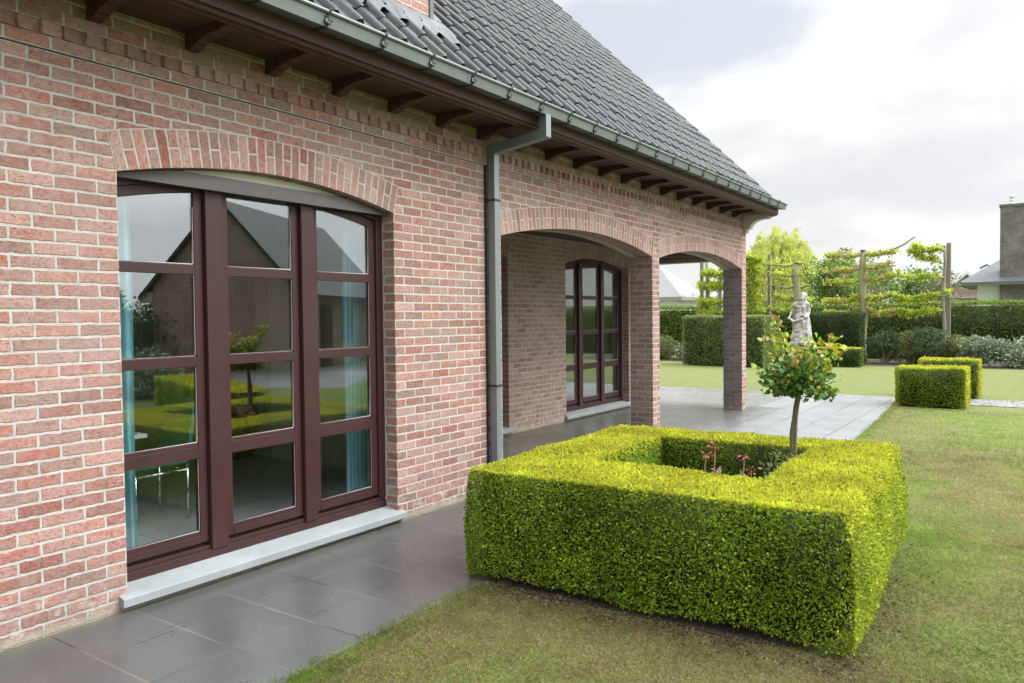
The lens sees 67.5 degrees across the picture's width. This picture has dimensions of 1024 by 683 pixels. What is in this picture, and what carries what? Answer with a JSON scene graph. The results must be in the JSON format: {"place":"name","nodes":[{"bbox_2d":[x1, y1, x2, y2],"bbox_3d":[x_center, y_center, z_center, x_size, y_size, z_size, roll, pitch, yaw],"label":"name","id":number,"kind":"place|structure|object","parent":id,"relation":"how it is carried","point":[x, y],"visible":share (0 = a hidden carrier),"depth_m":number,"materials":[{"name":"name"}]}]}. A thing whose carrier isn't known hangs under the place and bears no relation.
{"place":"outdoors","nodes":[
{"label":"outdoors","id":0,"kind":"place"},
{"bbox_2d":[0,386,892,682],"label":"paving","id":1,"kind":"structure","parent":0,"point":[282,618],"depth_m":4.40,"materials":[{"name":"grey stone"}]},
{"bbox_2d":[0,0,787,651],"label":"brick house","id":2,"kind":"structure","parent":1,"relation":"on","point":[506,184],"depth_m":5.71,"materials":[{"name":"brick"}]},
{"bbox_2d":[117,185,137,548],"bbox_3d":[-2.377,0.176,4.516,0.057,2.480,0.312,1,2,35],"label":"curtain","id":3,"kind":"object","parent":2,"relation":"in","point":[126,306],"visible":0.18,"depth_m":4.61,"materials":[{"name":"teal fabric"}]},
{"bbox_2d":[135,432,146,438],"bbox_3d":[-3.495,1.044,5.445,1.400,0.750,1.100,1,2,35],"label":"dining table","id":4,"kind":"object","parent":2,"relation":"in","point":[138,435],"visible":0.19,"depth_m":5.46,"materials":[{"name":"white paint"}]},
{"bbox_2d":[135,395,193,530],"bbox_3d":[-2.811,0.923,5.992,0.422,0.945,0.527,1,2,35],"label":"chair","id":5,"kind":"object","parent":2,"relation":"in","point":[177,423],"visible":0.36,"depth_m":6.11,"materials":[{"name":"silver metal"}]},
{"bbox_2d":[182,284,257,459],"bbox_3d":[-3.334,0.341,8.740,0.700,1.950,0.460,1,2,35],"label":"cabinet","id":6,"kind":"object","parent":2,"relation":"in","point":[242,376],"visible":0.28,"depth_m":8.62,"materials":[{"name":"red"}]},
{"bbox_2d":[117,170,406,608],"bbox_3d":[-1.604,0.166,5.135,0.255,2.524,2.309,1,2,35],"label":"window","id":7,"kind":"structure","parent":2,"relation":"in","point":[221,546],"depth_m":5.01,"materials":[{"name":"paint"}]},
{"bbox_2d":[268,278,322,464],"bbox_3d":[-2.390,0.293,8.345,0.800,2.050,0.110,1,2,35],"label":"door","id":8,"kind":"structure","parent":2,"relation":"in","point":[279,341],"depth_m":8.47,"materials":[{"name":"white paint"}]},
{"bbox_2d":[268,278,322,464],"bbox_3d":[-2.370,0.292,8.374,0.800,2.050,0.040,1,2,35],"label":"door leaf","id":9,"kind":"structure","parent":8,"relation":"in","point":[278,288],"depth_m":8.47,"materials":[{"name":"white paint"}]},
{"bbox_2d":[342,219,368,491],"bbox_3d":[-1.250,0.114,6.142,0.057,2.480,0.272,1,2,35],"label":"curtain","id":10,"kind":"object","parent":2,"relation":"in","point":[354,311],"visible":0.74,"depth_m":6.11,"materials":[{"name":"teal fabric"}]},
{"bbox_2d":[503,426,513,433],"bbox_3d":[-0.742,0.019,9.618,0.255,2.524,2.309,1,2,35],"label":"window","id":11,"kind":"structure","parent":2,"relation":"in","point":[506,430],"depth_m":10.44,"materials":[{"name":"paint"}]},
{"bbox_2d":[565,259,630,419],"bbox_3d":[1.368,-0.097,12.663,0.255,2.524,2.309,1,2,35],"label":"window","id":12,"kind":"structure","parent":2,"relation":"in","point":[580,406],"depth_m":12.87,"materials":[{"name":"paint"}]},
{"bbox_2d":[604,271,611,392],"bbox_3d":[1.747,-0.132,13.916,0.057,2.430,0.272,1,2,35],"label":"curtain","id":13,"kind":"object","parent":2,"relation":"in","point":[607,336],"visible":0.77,"depth_m":13.87,"materials":[{"name":"beige fabric"}]},
{"bbox_2d":[254,354,1023,682],"bbox_3d":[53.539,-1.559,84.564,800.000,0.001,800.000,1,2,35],"label":"lawn","id":14,"kind":"structure","parent":0,"point":[997,384],"depth_m":4.15,"materials":[{"name":"green plant"}]},
{"bbox_2d":[659,266,705,310],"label":"white bungalow","id":15,"kind":"object","parent":14,"relation":"on","point":[672,287],"visible":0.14,"depth_m":54.21,"materials":[{"name":"paint"}]},
{"bbox_2d":[677,285,722,309],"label":"bare tree","id":16,"kind":"object","parent":14,"relation":"on","point":[693,296],"visible":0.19,"depth_m":46.44,"materials":[{"name":"grey plant"}]},
{"bbox_2d":[681,314,779,366],"bbox_3d":[7.027,-0.042,24.700,2.941,1.727,1.421,1,2,43],"label":"hedge","id":17,"kind":"object","parent":14,"relation":"on","point":[702,339],"visible":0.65,"depth_m":24.43,"materials":[{"name":"green plant"}]},
{"bbox_2d":[768,254,770,314],"bbox_3d":[9.272,-1.238,27.612,0.100,3.780,0.100,1,2,35],"label":"wooden post","id":18,"kind":"object","parent":14,"relation":"on","point":[769,287],"visible":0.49,"depth_m":27.54,"materials":[{"name":"brown wood"}]},
{"bbox_2d":[746,225,826,307],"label":"willow","id":19,"kind":"object","parent":14,"relation":"on","point":[786,250],"visible":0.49,"depth_m":47.54,"materials":[{"name":"green plant"}]},
{"bbox_2d":[761,259,814,329],"bbox_3d":[9.708,-1.117,27.036,1.888,3.577,0.483,1,2,35],"label":"espalier tree","id":20,"kind":"object","parent":14,"relation":"on","point":[796,286],"visible":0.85,"depth_m":26.95,"materials":[{"name":"green plant"}]},
{"bbox_2d":[759,261,845,308],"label":"tree","id":21,"kind":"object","parent":14,"relation":"on","point":[772,294],"depth_m":49.37,"materials":[{"name":"green plant"}]},
{"bbox_2d":[794,346,864,366],"bbox_3d":[9.859,0.458,23.864,2.067,0.644,0.736,1,2,35],"label":"hedge","id":22,"kind":"object","parent":14,"relation":"on","point":[852,357],"visible":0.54,"depth_m":23.32,"materials":[{"name":"green plant"}]},
{"bbox_2d":[809,311,865,361],"bbox_3d":[10.753,-0.141,25.842,2.159,1.778,0.916,1,2,35],"label":"hedge","id":23,"kind":"object","parent":14,"relation":"on","point":[849,329],"visible":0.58,"depth_m":25.38,"materials":[{"name":"green plant"}]},
{"bbox_2d":[659,298,1023,360],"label":"hedge","id":24,"kind":"object","parent":14,"relation":"on","point":[1004,322],"visible":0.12,"depth_m":26.55,"materials":[{"name":"green plant"}]},
{"bbox_2d":[815,247,869,287],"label":"tree","id":25,"kind":"object","parent":14,"relation":"on","point":[819,261],"visible":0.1,"depth_m":52.06,"materials":[{"name":"green plant"}]},
{"bbox_2d":[800,247,893,308],"bbox_3d":[14.016,-1.759,32.229,3.692,4.450,3.294,1,2,35],"label":"broad tree","id":26,"kind":"object","parent":14,"relation":"on","point":[833,291],"visible":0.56,"depth_m":32.15,"materials":[{"name":"green plant"}]},
{"bbox_2d":[856,281,889,307],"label":"blossom tree","id":27,"kind":"object","parent":14,"relation":"on","point":[875,292],"visible":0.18,"depth_m":30.16,"materials":[{"name":"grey plant"}]},
{"bbox_2d":[853,257,904,294],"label":"tree","id":28,"kind":"object","parent":14,"relation":"on","point":[890,269],"visible":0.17,"depth_m":67.28,"materials":[{"name":"green plant"}]},
{"bbox_2d":[874,265,956,307],"bbox_3d":[16.264,-1.354,31.443,2.563,3.644,2.971,-1,2,-18],"label":"broad tree","id":29,"kind":"object","parent":14,"relation":"on","point":[906,288],"visible":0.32,"depth_m":31.05,"materials":[{"name":"green plant"}]},
{"bbox_2d":[893,364,971,408],"bbox_3d":[7.317,0.773,13.329,1.153,0.746,0.840,1,2,35],"label":"hedge","id":30,"kind":"object","parent":14,"relation":"on","point":[932,385],"visible":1,"depth_m":13.06,"materials":[{"name":"green plant"}]},
{"bbox_2d":[910,265,964,306],"bbox_3d":[16.469,-1.205,29.651,1.860,3.451,1.781,1,2,35],"label":"blossom tree","id":31,"kind":"object","parent":14,"relation":"on","point":[936,285],"visible":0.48,"depth_m":29.40,"materials":[{"name":"green plant"}]},
{"bbox_2d":[917,356,982,398],"bbox_3d":[8.430,0.681,14.753,1.088,0.776,0.791,1,2,35],"label":"hedge","id":32,"kind":"object","parent":14,"relation":"on","point":[975,365],"visible":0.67,"depth_m":14.41,"materials":[{"name":"green plant"}]},
{"bbox_2d":[958,194,1023,305],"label":"white villa","id":33,"kind":"object","parent":14,"relation":"on","point":[1002,277],"visible":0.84,"depth_m":51.62,"materials":[{"name":"stone"}]},
{"bbox_2d":[660,357,683,360],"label":"soil","id":34,"kind":"structure","parent":0,"point":[672,359],"depth_m":28.34,"materials":[{"name":"brown soil"}]},
{"bbox_2d":[660,333,683,358],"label":"shrub","id":35,"kind":"object","parent":34,"relation":"on","point":[666,349],"visible":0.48,"depth_m":28.56,"materials":[{"name":"green plant"}]},
{"bbox_2d":[672,340,684,359],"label":"shrub","id":36,"kind":"object","parent":34,"relation":"on","point":[679,352],"visible":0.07,"depth_m":27.85,"materials":[{"name":"green plant"}]},
{"bbox_2d":[700,263,703,318],"bbox_3d":[7.188,-1.319,28.993,0.110,3.900,0.110,1,2,35],"label":"wooden post","id":37,"kind":"object","parent":34,"relation":"on","point":[701,279],"visible":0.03,"depth_m":28.93,"materials":[{"name":"brown wood"}]},
{"bbox_2d":[695,268,722,318],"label":"espalier tree","id":38,"kind":"object","parent":34,"relation":"on","point":[718,288],"visible":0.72,"depth_m":28.27,"materials":[{"name":"green plant"}]},
{"bbox_2d":[695,262,722,318],"bbox_3d":[7.463,-1.262,28.755,1.192,3.805,0.540,1,2,35],"label":"espalier tree","id":39,"kind":"object","parent":34,"relation":"on","point":[707,294],"visible":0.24,"depth_m":28.73,"materials":[{"name":"green plant"}]},
{"bbox_2d":[746,252,766,314],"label":"espalier tree","id":40,"kind":"object","parent":34,"relation":"on","point":[753,283],"visible":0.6,"depth_m":27.38,"materials":[{"name":"green plant"}]},
{"bbox_2d":[488,558,894,644],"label":"soil","id":41,"kind":"structure","parent":0,"point":[727,627],"depth_m":4.07,"materials":[{"name":"brown soil"}]},
{"bbox_2d":[462,424,909,658],"bbox_3d":[1.245,1.085,5.043,2.339,0.738,2.336,1,2,35],"label":"hedge","id":42,"kind":"object","parent":41,"relation":"on","point":[809,538],"visible":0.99,"depth_m":4.20,"materials":[{"name":"green plant"}]},
{"bbox_2d":[702,450,712,473],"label":"rose shoot","id":43,"kind":"object","parent":41,"relation":"on","point":[704,456],"visible":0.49,"depth_m":5.18,"materials":[{"name":"brown"}]},
{"bbox_2d":[706,437,721,481],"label":"rose shoot","id":44,"kind":"object","parent":41,"relation":"on","point":[718,470],"visible":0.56,"depth_m":5.11,"materials":[{"name":"brown"}]},
{"bbox_2d":[735,454,750,475],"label":"rose shoot","id":45,"kind":"object","parent":41,"relation":"on","point":[742,473],"visible":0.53,"depth_m":5.08,"materials":[{"name":"brown"}]},
{"bbox_2d":[745,466,761,476],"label":"rose shoot","id":46,"kind":"object","parent":41,"relation":"on","point":[751,471],"visible":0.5,"depth_m":4.94,"materials":[{"name":"brown"}]},
{"bbox_2d":[745,441,794,478],"bbox_3d":[1.784,1.042,5.137,0.408,0.765,0.274,1,2,35],"label":"herb","id":47,"kind":"object","parent":41,"relation":"on","point":[771,464],"visible":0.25,"depth_m":5.14,"materials":[{"name":"green plant"}]},
{"bbox_2d":[751,314,847,457],"bbox_3d":[1.916,0.618,5.161,0.614,1.607,0.528,1,2,35],"label":"rose tree","id":48,"kind":"object","parent":41,"relation":"on","point":[793,377],"visible":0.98,"depth_m":5.09,"materials":[{"name":"green plant"}]},
{"bbox_2d":[553,0,1023,307],"label":"sky","id":49,"kind":"structure","parent":0,"point":[882,124],"materials":[{"name":"white"}]},
{"bbox_2d":[790,342,815,354],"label":"plinth","id":50,"kind":"structure","parent":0,"point":[798,344],"depth_m":24.81,"materials":[{"name":"stone"}]},
{"bbox_2d":[787,292,811,342],"bbox_3d":[9.429,-0.790,25.057,0.755,1.644,0.562,1,2,35],"label":"statue","id":51,"kind":"object","parent":50,"relation":"on","point":[801,326],"visible":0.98,"depth_m":24.92,"materials":[{"name":"stone"}]},
{"bbox_2d":[864,360,1021,368],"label":"soil","id":52,"kind":"structure","parent":0,"point":[893,363],"depth_m":24.18,"materials":[{"name":"brown soil"}]},
{"bbox_2d":[821,236,914,361],"bbox_3d":[11.809,-1.357,25.536,2.884,4.113,0.495,1,2,35],"label":"espalier tree","id":53,"kind":"object","parent":52,"relation":"on","point":[862,297],"visible":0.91,"depth_m":25.54,"materials":[{"name":"green plant"}]},
{"bbox_2d":[864,329,902,362],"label":"shrub","id":54,"kind":"object","parent":52,"relation":"on","point":[886,349],"visible":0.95,"depth_m":24.73,"materials":[{"name":"green plant"}]},
{"bbox_2d":[895,330,931,363],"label":"shrub","id":55,"kind":"object","parent":52,"relation":"on","point":[909,358],"visible":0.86,"depth_m":24.27,"materials":[{"name":"green plant"}]},
{"bbox_2d":[892,240,953,354],"bbox_3d":[13.169,-1.275,24.578,1.745,3.969,0.490,1,2,35],"label":"espalier tree","id":56,"kind":"object","parent":52,"relation":"on","point":[915,249],"visible":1,"depth_m":24.46,"materials":[{"name":"green plant"}]},
{"bbox_2d":[904,326,950,363],"bbox_3d":[13.157,0.154,24.137,1.310,1.317,1.508,-2,2,-38],"label":"shrub","id":57,"kind":"object","parent":52,"relation":"on","point":[934,344],"visible":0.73,"depth_m":23.99,"materials":[{"name":"green plant"}]},
{"bbox_2d":[946,243,950,337],"bbox_3d":[13.875,-1.211,24.361,0.125,3.830,0.125,1,2,35],"label":"wooden post","id":58,"kind":"object","parent":52,"relation":"on","point":[948,285],"visible":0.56,"depth_m":24.29,"materials":[{"name":"brown wood"}]},
{"bbox_2d":[938,334,965,357],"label":"shrub","id":59,"kind":"object","parent":52,"relation":"on","point":[953,347],"visible":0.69,"depth_m":23.45,"materials":[{"name":"green plant"}]},
{"bbox_2d":[955,335,1001,365],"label":"shrub","id":60,"kind":"object","parent":52,"relation":"on","point":[985,349],"visible":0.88,"depth_m":22.65,"materials":[{"name":"green plant"}]},
{"bbox_2d":[991,336,1023,368],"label":"shrub","id":61,"kind":"object","parent":52,"relation":"on","point":[1010,353],"visible":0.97,"depth_m":22.26,"materials":[{"name":"green plant"}]},
{"bbox_2d":[890,397,1023,407],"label":"cobble path","id":62,"kind":"structure","parent":0,"point":[999,403],"depth_m":13.54,"materials":[{"name":"grey stone"}]},
{"bbox_2d":[951,271,976,306],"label":"brown brick house","id":63,"kind":"structure","parent":0,"point":[969,295],"depth_m":64.59,"materials":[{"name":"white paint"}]}
]}

